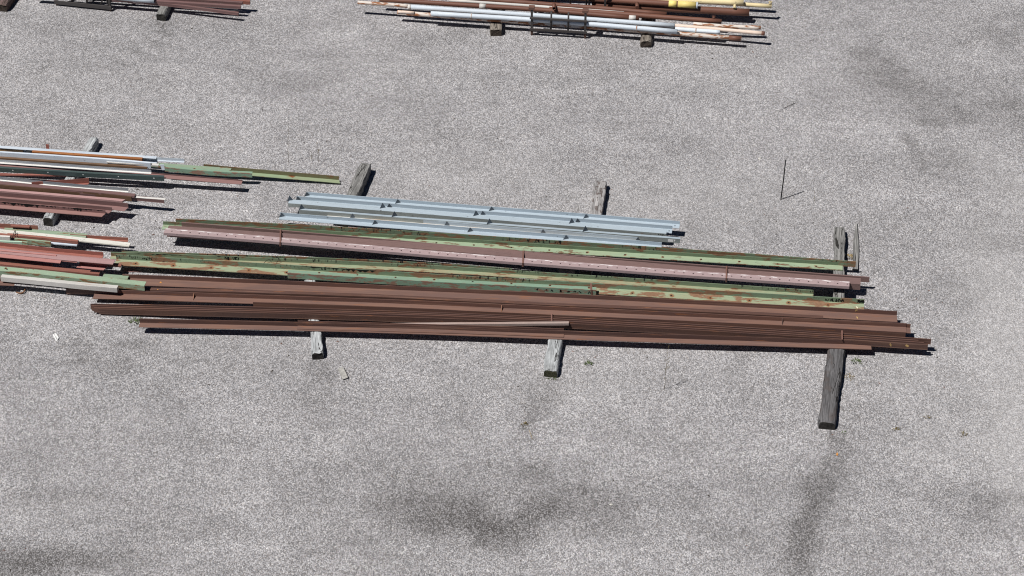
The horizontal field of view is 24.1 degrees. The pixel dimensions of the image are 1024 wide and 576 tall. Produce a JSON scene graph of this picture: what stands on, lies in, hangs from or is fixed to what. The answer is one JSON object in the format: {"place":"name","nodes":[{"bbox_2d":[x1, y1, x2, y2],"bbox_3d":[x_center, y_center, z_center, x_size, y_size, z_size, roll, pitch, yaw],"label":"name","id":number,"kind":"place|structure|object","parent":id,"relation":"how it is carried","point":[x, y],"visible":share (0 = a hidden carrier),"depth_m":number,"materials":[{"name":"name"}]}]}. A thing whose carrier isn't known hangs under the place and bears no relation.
{"place":"outdoors","nodes":[
{"label":"outdoors","id":0,"kind":"place"},
{"bbox_2d":[54,0,111,10],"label":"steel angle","id":1,"kind":"object","parent":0,"point":[86,4],"visible":1,"depth_m":46.53,"materials":[{"name":"grey metal"}]},
{"bbox_2d":[3,14,1016,573],"bbox_3d":[-0.022,-0.808,40.232,18.587,0.020,16.366,0,36,0],"label":"loose grit","id":2,"kind":"object","parent":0,"point":[521,342],"visible":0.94,"depth_m":38.74,"materials":[{"name":"gravel"}]},
{"bbox_2d":[0,0,1023,575],"bbox_3d":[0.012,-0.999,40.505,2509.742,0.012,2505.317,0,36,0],"label":"ground","id":3,"kind":"structure","parent":0,"point":[126,448],"depth_m":38.07,"materials":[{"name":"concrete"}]},
{"bbox_2d":[0,235,10,240],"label":"square tube","id":4,"kind":"object","parent":3,"relation":"on","point":[3,237],"visible":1,"depth_m":39.96,"materials":[{"name":"white paint"}]},
{"bbox_2d":[0,229,130,246],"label":"steel angle","id":5,"kind":"object","parent":4,"relation":"on","point":[103,242],"visible":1,"depth_m":39.90,"materials":[{"name":"white paint"}]},
{"bbox_2d":[0,223,37,229],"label":"steel angle","id":6,"kind":"object","parent":5,"relation":"on","point":[2,226],"visible":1,"depth_m":40.13,"materials":[{"name":"red paint"}]},
{"bbox_2d":[0,233,78,243],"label":"flat bar","id":7,"kind":"object","parent":5,"relation":"on","point":[55,239],"visible":1,"depth_m":39.91,"materials":[{"name":"red paint"}]},
{"bbox_2d":[4,228,86,237],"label":"steel angle","id":8,"kind":"object","parent":5,"relation":"on","point":[45,231],"visible":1,"depth_m":40.05,"materials":[{"name":"green paint"}]},
{"bbox_2d":[0,0,14,11],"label":"wooden sleeper","id":9,"kind":"object","parent":3,"relation":"on","point":[5,5],"visible":1,"depth_m":46.49,"materials":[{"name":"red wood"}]},
{"bbox_2d":[51,241,77,245],"bbox_3d":[-7.465,-0.735,39.887,0.493,0.020,0.062,4,36,6],"label":"flat bar","id":10,"kind":"object","parent":3,"relation":"on","point":[60,243],"visible":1,"depth_m":39.88,"materials":[{"name":"blue paint"}]},
{"bbox_2d":[43,137,98,226],"bbox_3d":[-7.624,-1.874,41.553,0.200,0.183,2.607,6,36,8],"label":"wooden sleeper","id":11,"kind":"object","parent":3,"relation":"on","point":[91,145],"visible":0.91,"depth_m":41.47,"materials":[{"name":"grey wood"}]},
{"bbox_2d":[0,173,66,176],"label":"flat bar","id":12,"kind":"object","parent":11,"relation":"on","point":[3,174],"visible":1,"depth_m":41.48,"materials":[{"name":"red paint"}]},
{"bbox_2d":[0,201,105,216],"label":"steel angle","id":13,"kind":"object","parent":11,"relation":"on","point":[53,209],"visible":1,"depth_m":40.62,"materials":[{"name":"paint"}]},
{"bbox_2d":[0,198,111,212],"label":"steel angle","id":14,"kind":"object","parent":11,"relation":"on","point":[108,209],"visible":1,"depth_m":40.70,"materials":[{"name":"paint"}]},
{"bbox_2d":[31,178,88,184],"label":"steel angle","id":15,"kind":"object","parent":11,"relation":"on","point":[85,181],"visible":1,"depth_m":41.20,"materials":[{"name":"red paint"}]},
{"bbox_2d":[0,177,127,191],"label":"sheet profile","id":16,"kind":"object","parent":15,"relation":"on","point":[28,181],"visible":1,"depth_m":41.09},
{"bbox_2d":[0,192,128,210],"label":"steel angle","id":17,"kind":"object","parent":11,"relation":"on","point":[118,206],"visible":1,"depth_m":40.79,"materials":[{"name":"paint"}]},
{"bbox_2d":[0,185,131,200],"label":"steel channel","id":18,"kind":"object","parent":11,"relation":"on","point":[33,189],"visible":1,"depth_m":40.96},
{"bbox_2d":[0,189,124,202],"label":"steel angle","id":19,"kind":"object","parent":18,"relation":"on","point":[63,195],"visible":1,"depth_m":40.89,"materials":[{"name":"paint"}]},
{"bbox_2d":[0,181,135,197],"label":"steel channel","id":20,"kind":"object","parent":18,"relation":"on","point":[82,190],"visible":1,"depth_m":40.92,"materials":[{"name":"paint"}]},
{"bbox_2d":[80,193,163,202],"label":"steel angle","id":21,"kind":"object","parent":18,"relation":"on","point":[147,200],"visible":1,"depth_m":40.80,"materials":[{"name":"paint"}]},
{"bbox_2d":[135,196,165,199],"bbox_3d":[-6.206,-1.534,40.790,0.647,0.007,0.046,5,36,6],"label":"flat bar","id":22,"kind":"object","parent":21,"relation":"on","point":[150,198],"visible":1,"depth_m":40.78,"materials":[{"name":"white paint"}]},
{"bbox_2d":[0,166,163,180],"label":"steel channel","id":23,"kind":"object","parent":11,"relation":"on","point":[83,174],"visible":1,"depth_m":41.40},
{"bbox_2d":[0,164,242,184],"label":"steel angle","id":24,"kind":"object","parent":23,"relation":"on","point":[203,179],"visible":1,"depth_m":41.38,"materials":[{"name":"paint"}]},
{"bbox_2d":[0,160,150,173],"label":"steel angle","id":25,"kind":"object","parent":24,"relation":"on","point":[82,167],"visible":1,"depth_m":41.43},
{"bbox_2d":[157,157,183,162],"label":"steel angle","id":26,"kind":"object","parent":11,"relation":"on","point":[161,159],"visible":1,"depth_m":41.81,"materials":[{"name":"blue paint"}]},
{"bbox_2d":[0,156,146,168],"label":"steel angle","id":27,"kind":"object","parent":3,"relation":"on","point":[71,162],"visible":1,"depth_m":41.63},
{"bbox_2d":[0,151,150,167],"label":"steel channel","id":28,"kind":"object","parent":27,"relation":"on","point":[56,157],"visible":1,"depth_m":41.65,"materials":[{"name":"blue paint"}]},
{"bbox_2d":[0,146,157,162],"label":"steel channel","id":29,"kind":"object","parent":27,"relation":"on","point":[152,159],"visible":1,"depth_m":41.78,"materials":[{"name":"blue paint"}]},
{"bbox_2d":[0,148,22,151],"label":"square tube","id":30,"kind":"object","parent":29,"relation":"in","point":[10,150],"visible":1,"depth_m":41.93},
{"bbox_2d":[32,150,142,160],"bbox_3d":[-7.384,-2.296,41.720,1.961,0.051,0.063,4,36,5],"label":"flat bar","id":31,"kind":"object","parent":29,"relation":"on","point":[92,155],"visible":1,"depth_m":41.69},
{"bbox_2d":[107,161,158,165],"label":"steel angle","id":32,"kind":"object","parent":27,"relation":"on","point":[154,164],"visible":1,"depth_m":41.53,"materials":[{"name":"white paint"}]},
{"bbox_2d":[70,234,127,241],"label":"steel angle","id":33,"kind":"object","parent":3,"relation":"on","point":[122,239],"visible":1,"depth_m":39.95,"materials":[{"name":"red paint"}]},
{"bbox_2d":[156,6,171,20],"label":"wooden sleeper","id":34,"kind":"object","parent":3,"relation":"on","point":[163,13],"visible":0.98,"depth_m":46.21,"materials":[{"name":"grey wood"}]},
{"bbox_2d":[128,2,238,14],"bbox_3d":[-6.333,-5.419,46.279,2.227,0.058,0.089,7,37,9],"label":"square tube","id":35,"kind":"object","parent":34,"relation":"on","point":[203,9],"visible":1,"depth_m":46.23,"materials":[{"name":"paint"}]},
{"bbox_2d":[110,0,240,8],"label":"square tube","id":36,"kind":"object","parent":35,"relation":"on","point":[199,4],"visible":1,"depth_m":46.26,"materials":[{"name":"paint"}]},
{"bbox_2d":[121,0,154,2],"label":"steel pipe","id":37,"kind":"object","parent":36,"relation":"on","point":[148,1],"visible":1,"depth_m":46.30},
{"bbox_2d":[232,0,250,4],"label":"square tube","id":38,"kind":"object","parent":34,"relation":"on","point":[246,2],"visible":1,"depth_m":46.33,"materials":[{"name":"red paint"}]},
{"bbox_2d":[169,0,242,4],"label":"square tube","id":39,"kind":"object","parent":38,"relation":"on","point":[231,2],"visible":1,"depth_m":46.30,"materials":[{"name":"paint"}]},
{"bbox_2d":[165,165,252,177],"bbox_3d":[-5.247,-2.006,41.496,1.530,0.086,0.087,4,36,3],"label":"steel channel","id":40,"kind":"object","parent":3,"relation":"on","point":[210,172],"visible":1,"depth_m":41.47,"materials":[{"name":"green paint"}]},
{"bbox_2d":[204,164,339,183],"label":"steel angle","id":41,"kind":"object","parent":3,"relation":"on","point":[296,176],"visible":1,"depth_m":41.63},
{"bbox_2d":[151,163,231,170],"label":"steel angle","id":42,"kind":"object","parent":41,"relation":"on","point":[201,167],"visible":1,"depth_m":41.64,"materials":[{"name":"green paint"}]},
{"bbox_2d":[304,279,323,359],"bbox_3d":[-3.185,0.384,38.475,0.203,0.148,2.340,-4,36,-6],"label":"wooden sleeper","id":43,"kind":"object","parent":3,"relation":"on","point":[317,353],"visible":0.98,"depth_m":37.68,"materials":[{"name":"grey wood"}]},
{"bbox_2d":[122,251,511,269],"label":"steel angle","id":44,"kind":"object","parent":43,"relation":"on","point":[363,260],"visible":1,"depth_m":39.39,"materials":[{"name":"green paint"}]},
{"bbox_2d":[297,321,563,337],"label":"steel angle","id":45,"kind":"object","parent":43,"relation":"on","point":[419,331],"visible":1,"depth_m":37.90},
{"bbox_2d":[287,270,595,294],"bbox_3d":[-1.146,-0.081,38.895,5.030,0.111,0.101,3,36,4],"label":"steel channel","id":46,"kind":"object","parent":43,"relation":"on","point":[423,282],"visible":1,"depth_m":38.86,"materials":[{"name":"green paint"}]},
{"bbox_2d":[66,287,822,318],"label":"steel angle","id":47,"kind":"object","parent":43,"relation":"on","point":[345,295],"visible":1,"depth_m":38.45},
{"bbox_2d":[110,252,813,295],"bbox_3d":[-0.874,-0.253,39.151,11.525,0.088,0.216,3,36,4],"label":"steel angle","id":48,"kind":"object","parent":43,"relation":"on","point":[513,274],"visible":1,"depth_m":39.17,"materials":[{"name":"green paint"}]},
{"bbox_2d":[115,254,863,308],"bbox_3d":[-0.439,-0.095,38.922,12.227,0.103,0.185,3,36,5],"label":"steel angle","id":49,"kind":"object","parent":43,"relation":"on","point":[601,288],"visible":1,"depth_m":38.90,"materials":[{"name":"green paint"}]},
{"bbox_2d":[80,263,121,266],"bbox_3d":[-6.740,-0.394,39.357,0.690,0.031,0.072,4,36,6],"label":"flat bar","id":50,"kind":"object","parent":49,"relation":"on","point":[116,265],"visible":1,"depth_m":39.32,"materials":[{"name":"red paint"}]},
{"bbox_2d":[76,262,106,269],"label":"steel angle","id":51,"kind":"object","parent":50,"relation":"on","point":[93,266],"visible":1,"depth_m":39.31,"materials":[{"name":"paint"}]},
{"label":"steel angle","id":52,"kind":"object","parent":51,"relation":"on","visible":0},
{"bbox_2d":[0,254,61,263],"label":"steel angle","id":53,"kind":"object","parent":52,"relation":"on","point":[28,258],"visible":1,"depth_m":39.30,"materials":[{"name":"paint"}]},
{"bbox_2d":[0,248,114,264],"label":"steel angle","id":54,"kind":"object","parent":53,"relation":"on","point":[84,259],"visible":1,"depth_m":39.31,"materials":[{"name":"paint"}]},
{"bbox_2d":[0,250,56,255],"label":"flat bar","id":55,"kind":"object","parent":54,"relation":"on","point":[28,252],"visible":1,"depth_m":39.40,"materials":[{"name":"paint"}]},
{"bbox_2d":[122,274,896,321],"bbox_3d":[-0.106,0.147,38.602,12.513,0.089,0.237,3,36,4],"label":"steel angle","id":56,"kind":"object","parent":43,"relation":"on","point":[306,286],"visible":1,"depth_m":38.67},
{"bbox_2d":[103,274,128,279],"bbox_3d":[-6.447,-0.179,39.036,0.418,0.021,0.101,4,36,6],"label":"flat bar","id":57,"kind":"object","parent":56,"relation":"on","point":[115,276],"visible":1,"depth_m":39.03,"materials":[{"name":"green paint"}]},
{"bbox_2d":[338,366,347,379],"bbox_3d":[-2.626,1.323,37.265,0.085,0.045,0.308,-11,38,-15],"label":"cardboard piece","id":58,"kind":"object","parent":3,"relation":"on","point":[342,372],"visible":1,"depth_m":37.25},
{"bbox_2d":[337,163,370,226],"bbox_3d":[-2.704,-1.617,41.183,0.211,0.203,1.752,6,36,9],"label":"wooden sleeper","id":59,"kind":"object","parent":3,"relation":"on","point":[360,180],"visible":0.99,"depth_m":41.37,"materials":[{"name":"grey wood"}]},
{"bbox_2d":[287,195,667,235],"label":"steel angle","id":60,"kind":"object","parent":59,"relation":"on","point":[476,217],"visible":1,"depth_m":40.30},
{"bbox_2d":[296,196,672,233],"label":"steel angle","id":61,"kind":"object","parent":59,"relation":"on","point":[668,228],"visible":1,"depth_m":40.45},
{"bbox_2d":[333,214,639,240],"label":"steel angle","id":62,"kind":"object","parent":59,"relation":"on","point":[522,229],"visible":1,"depth_m":40.06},
{"bbox_2d":[299,204,679,242],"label":"steel angle","id":63,"kind":"object","parent":59,"relation":"on","point":[393,217],"visible":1,"depth_m":40.19,"materials":[{"name":"grey metal"}]},
{"bbox_2d":[304,192,679,228],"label":"steel angle","id":64,"kind":"object","parent":59,"relation":"on","point":[675,224],"visible":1,"depth_m":40.56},
{"bbox_2d":[490,9,501,35],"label":"wooden sleeper","id":65,"kind":"object","parent":3,"relation":"on","point":[495,28],"visible":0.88,"depth_m":45.71,"materials":[{"name":"beige wood"}]},
{"bbox_2d":[379,0,638,20],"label":"steel pipe","id":66,"kind":"object","parent":3,"relation":"on","point":[522,8],"visible":0.97,"depth_m":46.06,"materials":[{"name":"metal"}]},
{"bbox_2d":[549,7,721,23],"bbox_3d":[2.353,-5.241,45.838,3.306,0.148,0.131,5,36,7],"label":"steel pipe","id":67,"kind":"object","parent":66,"relation":"on","point":[680,18],"visible":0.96,"depth_m":45.74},
{"bbox_2d":[449,0,623,11],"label":"steel pipe","id":68,"kind":"object","parent":67,"relation":"on","point":[495,3],"visible":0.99,"depth_m":46.13,"materials":[{"name":"metal"}]},
{"bbox_2d":[474,0,666,14],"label":"steel pipe","id":69,"kind":"object","parent":67,"relation":"on","point":[584,6],"visible":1,"depth_m":45.99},
{"bbox_2d":[544,328,563,377],"bbox_3d":[0.689,0.760,37.958,0.258,0.148,1.944,3,36,4],"label":"wooden sleeper","id":70,"kind":"object","parent":3,"relation":"on","point":[552,357],"visible":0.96,"depth_m":37.39,"materials":[{"name":"grey wood"}]},
{"bbox_2d":[93,290,906,332],"bbox_3d":[-0.263,0.345,38.311,13.028,0.134,0.188,2,36,4],"label":"steel angle","id":71,"kind":"object","parent":70,"relation":"on","point":[252,298],"visible":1,"depth_m":38.35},
{"bbox_2d":[0,274,118,291],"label":"square tube","id":72,"kind":"object","parent":71,"relation":"on","point":[59,283],"visible":1,"depth_m":38.79,"materials":[{"name":"white paint"}]},
{"bbox_2d":[0,276,14,285],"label":"steel angle","id":73,"kind":"object","parent":72,"relation":"on","point":[2,283],"visible":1,"depth_m":38.96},
{"bbox_2d":[0,266,145,290],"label":"steel angle","id":74,"kind":"object","parent":71,"relation":"on","point":[126,284],"visible":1,"depth_m":38.88,"materials":[{"name":"green paint"}]},
{"bbox_2d":[139,318,871,349],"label":"steel angle","id":75,"kind":"object","parent":70,"relation":"on","point":[568,335],"visible":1,"depth_m":37.81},
{"bbox_2d":[94,307,923,343],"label":"steel angle","id":76,"kind":"object","parent":70,"relation":"on","point":[435,316],"visible":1,"depth_m":38.05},
{"bbox_2d":[90,304,930,343],"bbox_3d":[-0.095,0.479,38.117,13.372,0.182,0.201,2,36,4],"label":"steel angle","id":77,"kind":"object","parent":76,"relation":"on","point":[926,341],"visible":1,"depth_m":38.07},
{"bbox_2d":[253,302,905,336],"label":"steel angle","id":78,"kind":"object","parent":77,"relation":"on","point":[770,326],"visible":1,"depth_m":38.04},
{"bbox_2d":[98,309,927,349],"bbox_3d":[-0.057,0.569,38.035,13.170,0.182,0.197,2,36,4],"label":"steel angle","id":79,"kind":"object","parent":70,"relation":"on","point":[431,320],"visible":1,"depth_m":38.06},
{"bbox_2d":[409,321,568,325],"bbox_3d":[-0.544,0.572,37.963,2.884,0.044,0.055,-1,36,2],"label":"square tube","id":80,"kind":"object","parent":79,"relation":"on","point":[556,323],"visible":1,"depth_m":37.93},
{"bbox_2d":[91,305,917,341],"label":"steel angle","id":81,"kind":"object","parent":79,"relation":"on","point":[654,324],"visible":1,"depth_m":38.02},
{"bbox_2d":[529,5,588,38],"bbox_3d":[0.880,-5.046,45.555,1.132,0.608,0.115,4,36,6],"label":"metal rack","id":82,"kind":"object","parent":3,"relation":"on","point":[584,11],"visible":1,"depth_m":45.51,"materials":[{"name":"grey metal"}]},
{"bbox_2d":[559,268,574,273],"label":"sleeper","id":83,"kind":"object","parent":3,"relation":"on","point":[567,271],"visible":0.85,"depth_m":39.38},
{"bbox_2d":[534,0,605,12],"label":"metal rack","id":84,"kind":"object","parent":3,"relation":"on","point":[570,2],"visible":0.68,"depth_m":46.09,"materials":[{"name":"brown metal"}]},
{"bbox_2d":[580,180,606,274],"bbox_3d":[1.376,-1.018,40.408,0.229,0.145,2.750,4,36,6],"label":"wooden sleeper","id":85,"kind":"object","parent":3,"relation":"on","point":[599,196],"visible":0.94,"depth_m":40.97,"materials":[{"name":"grey wood"}]},
{"bbox_2d":[640,18,652,47],"bbox_3d":[2.635,-5.447,46.489,0.257,0.163,2.870,3,36,3],"label":"wooden sleeper","id":86,"kind":"object","parent":3,"relation":"on","point":[646,40],"visible":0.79,"depth_m":45.38,"materials":[{"name":"beige wood"}]},
{"bbox_2d":[397,10,741,40],"bbox_3d":[1.063,-4.996,45.657,6.601,0.091,0.099,5,36,7],"label":"steel pipe","id":87,"kind":"object","parent":86,"relation":"on","point":[679,33],"visible":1,"depth_m":45.56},
{"bbox_2d":[408,4,674,27],"bbox_3d":[0.544,-5.190,45.797,5.132,0.097,0.108,5,36,7],"label":"steel pipe","id":88,"kind":"object","parent":87,"relation":"on","point":[540,15],"visible":1,"depth_m":45.77,"materials":[{"name":"metal"}]},
{"bbox_2d":[357,1,407,7],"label":"steel pipe","id":89,"kind":"object","parent":88,"relation":"on","point":[382,4],"visible":1,"depth_m":46.14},
{"bbox_2d":[674,24,764,35],"bbox_3d":[3.776,-4.903,45.410,2.016,0.081,0.084,6,36,8],"label":"steel pipe","id":90,"kind":"object","parent":88,"relation":"on","point":[762,33],"visible":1,"depth_m":45.35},
{"bbox_2d":[431,11,677,33],"bbox_3d":[0.789,-5.055,45.590,4.722,0.097,0.136,5,36,7],"label":"steel pipe","id":91,"kind":"object","parent":87,"relation":"on","point":[528,19],"visible":1,"depth_m":45.57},
{"bbox_2d":[675,27,719,34],"bbox_3d":[3.512,-4.870,45.416,0.849,0.089,0.090,5,36,7],"label":"steel pipe","id":92,"kind":"object","parent":87,"relation":"on","point":[696,30],"visible":1,"depth_m":45.38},
{"bbox_2d":[693,22,760,29],"bbox_3d":[4.080,-4.968,45.543,1.282,0.079,0.104,4,36,5],"label":"steel pipe","id":93,"kind":"object","parent":87,"relation":"on","point":[754,27],"visible":1,"depth_m":45.50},
{"bbox_2d":[592,2,749,15],"bbox_3d":[3.045,-5.373,46.126,3.024,0.143,0.147,4,36,5],"label":"steel pipe","id":94,"kind":"object","parent":86,"relation":"on","point":[722,11],"visible":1,"depth_m":46.04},
{"bbox_2d":[571,0,697,8],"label":"steel pipe","id":95,"kind":"object","parent":94,"relation":"on","point":[682,4],"visible":1,"depth_m":46.00,"materials":[{"name":"metal"}]},
{"bbox_2d":[666,0,743,8],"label":"steel pipe","id":96,"kind":"object","parent":94,"relation":"on","point":[734,3],"visible":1,"depth_m":45.95,"materials":[{"name":"metal"}]},
{"bbox_2d":[727,1,771,7],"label":"steel pipe","id":97,"kind":"object","parent":96,"relation":"on","point":[760,5],"visible":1,"depth_m":46.00,"materials":[{"name":"metal"}]},
{"bbox_2d":[817,349,845,429],"bbox_3d":[4.969,1.361,37.132,0.297,0.148,2.483,6,36,9],"label":"wooden sleeper","id":98,"kind":"object","parent":3,"relation":"on","point":[832,383],"visible":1,"depth_m":36.78,"materials":[{"name":"grey wood"}]},
{"bbox_2d":[833,227,845,297],"bbox_3d":[5.381,-0.352,39.487,0.218,0.150,2.184,4,36,6],"label":"wooden sleeper","id":99,"kind":"object","parent":3,"relation":"on","point":[839,239],"visible":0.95,"depth_m":39.76,"materials":[{"name":"grey wood"}]},
{"bbox_2d":[162,221,842,270],"bbox_3d":[-0.223,-0.707,39.785,11.344,0.079,0.161,4,36,5],"label":"steel angle","id":100,"kind":"object","parent":99,"relation":"on","point":[676,256],"visible":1,"depth_m":39.66,"materials":[{"name":"green paint"}]},
{"bbox_2d":[181,222,869,281],"bbox_3d":[0.129,-0.585,39.570,11.443,0.103,0.076,5,36,6],"label":"steel channel","id":101,"kind":"object","parent":100,"relation":"on","point":[216,226],"visible":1,"depth_m":39.55,"materials":[{"name":"brown paint"}]},
{"bbox_2d":[167,225,860,289],"bbox_3d":[-0.051,-0.513,39.484,11.488,0.119,0.242,4,36,6],"label":"steel channel","id":102,"kind":"object","parent":99,"relation":"on","point":[854,283],"visible":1,"depth_m":39.46,"materials":[{"name":"brown paint"}]},
{"bbox_2d":[164,228,849,288],"bbox_3d":[-0.174,-0.476,39.297,11.321,0.054,0.194,5,36,6],"label":"steel channel","id":103,"kind":"object","parent":102,"relation":"on","point":[515,260],"visible":1,"depth_m":39.24,"materials":[{"name":"pink paint"}]},
{"bbox_2d":[176,218,855,266],"bbox_3d":[-0.002,-0.790,39.870,11.348,0.114,0.135,4,36,5],"label":"steel angle","id":104,"kind":"object","parent":99,"relation":"on","point":[469,236],"visible":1,"depth_m":39.90,"materials":[{"name":"green paint"}]},
{"bbox_2d":[279,212,661,246],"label":"steel angle","id":105,"kind":"object","parent":104,"relation":"on","point":[400,225],"visible":1,"depth_m":40.09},
{"bbox_2d":[852,223,858,270],"bbox_3d":[5.734,-0.694,40.048,0.100,0.040,1.360,4,36,6],"label":"wooden plank","id":106,"kind":"object","parent":3,"relation":"on","point":[855,249],"visible":1,"depth_m":39.94,"materials":[{"name":"grey wood"}]},
{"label":"wooden sleeper","id":107,"kind":"object","parent":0,"visible":0},
{"bbox_2d":[0,240,21,244],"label":"square tube","id":108,"kind":"object","parent":107,"relation":"on","point":[12,242],"visible":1,"depth_m":39.82,"materials":[{"name":"green paint"}]},
{"bbox_2d":[0,242,103,257],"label":"steel angle","id":109,"kind":"object","parent":108,"relation":"on","point":[53,250],"visible":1,"depth_m":39.48,"materials":[{"name":"red paint"}]},
{"bbox_2d":[14,238,51,246],"bbox_3d":[-7.960,-0.762,39.881,0.622,0.092,0.038,5,36,7],"label":"square tube","id":110,"kind":"object","parent":107,"relation":"on","point":[38,242],"visible":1,"depth_m":39.86,"materials":[{"name":"green paint"}]},
{"bbox_2d":[0,262,90,271],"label":"steel angle","id":111,"kind":"object","parent":107,"relation":"on","point":[26,266],"visible":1,"depth_m":39.33,"materials":[{"name":"red paint"}]},
{"bbox_2d":[0,258,52,266],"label":"steel angle","id":112,"kind":"object","parent":111,"relation":"on","point":[24,262],"visible":1,"depth_m":39.42,"materials":[{"name":"paint"}]},
{"bbox_2d":[42,267,99,275],"bbox_3d":[-7.204,-0.266,39.224,0.958,0.041,0.051,5,36,7],"label":"flat bar","id":113,"kind":"object","parent":111,"relation":"on","point":[74,271],"visible":1,"depth_m":39.20,"materials":[{"name":"red paint"}]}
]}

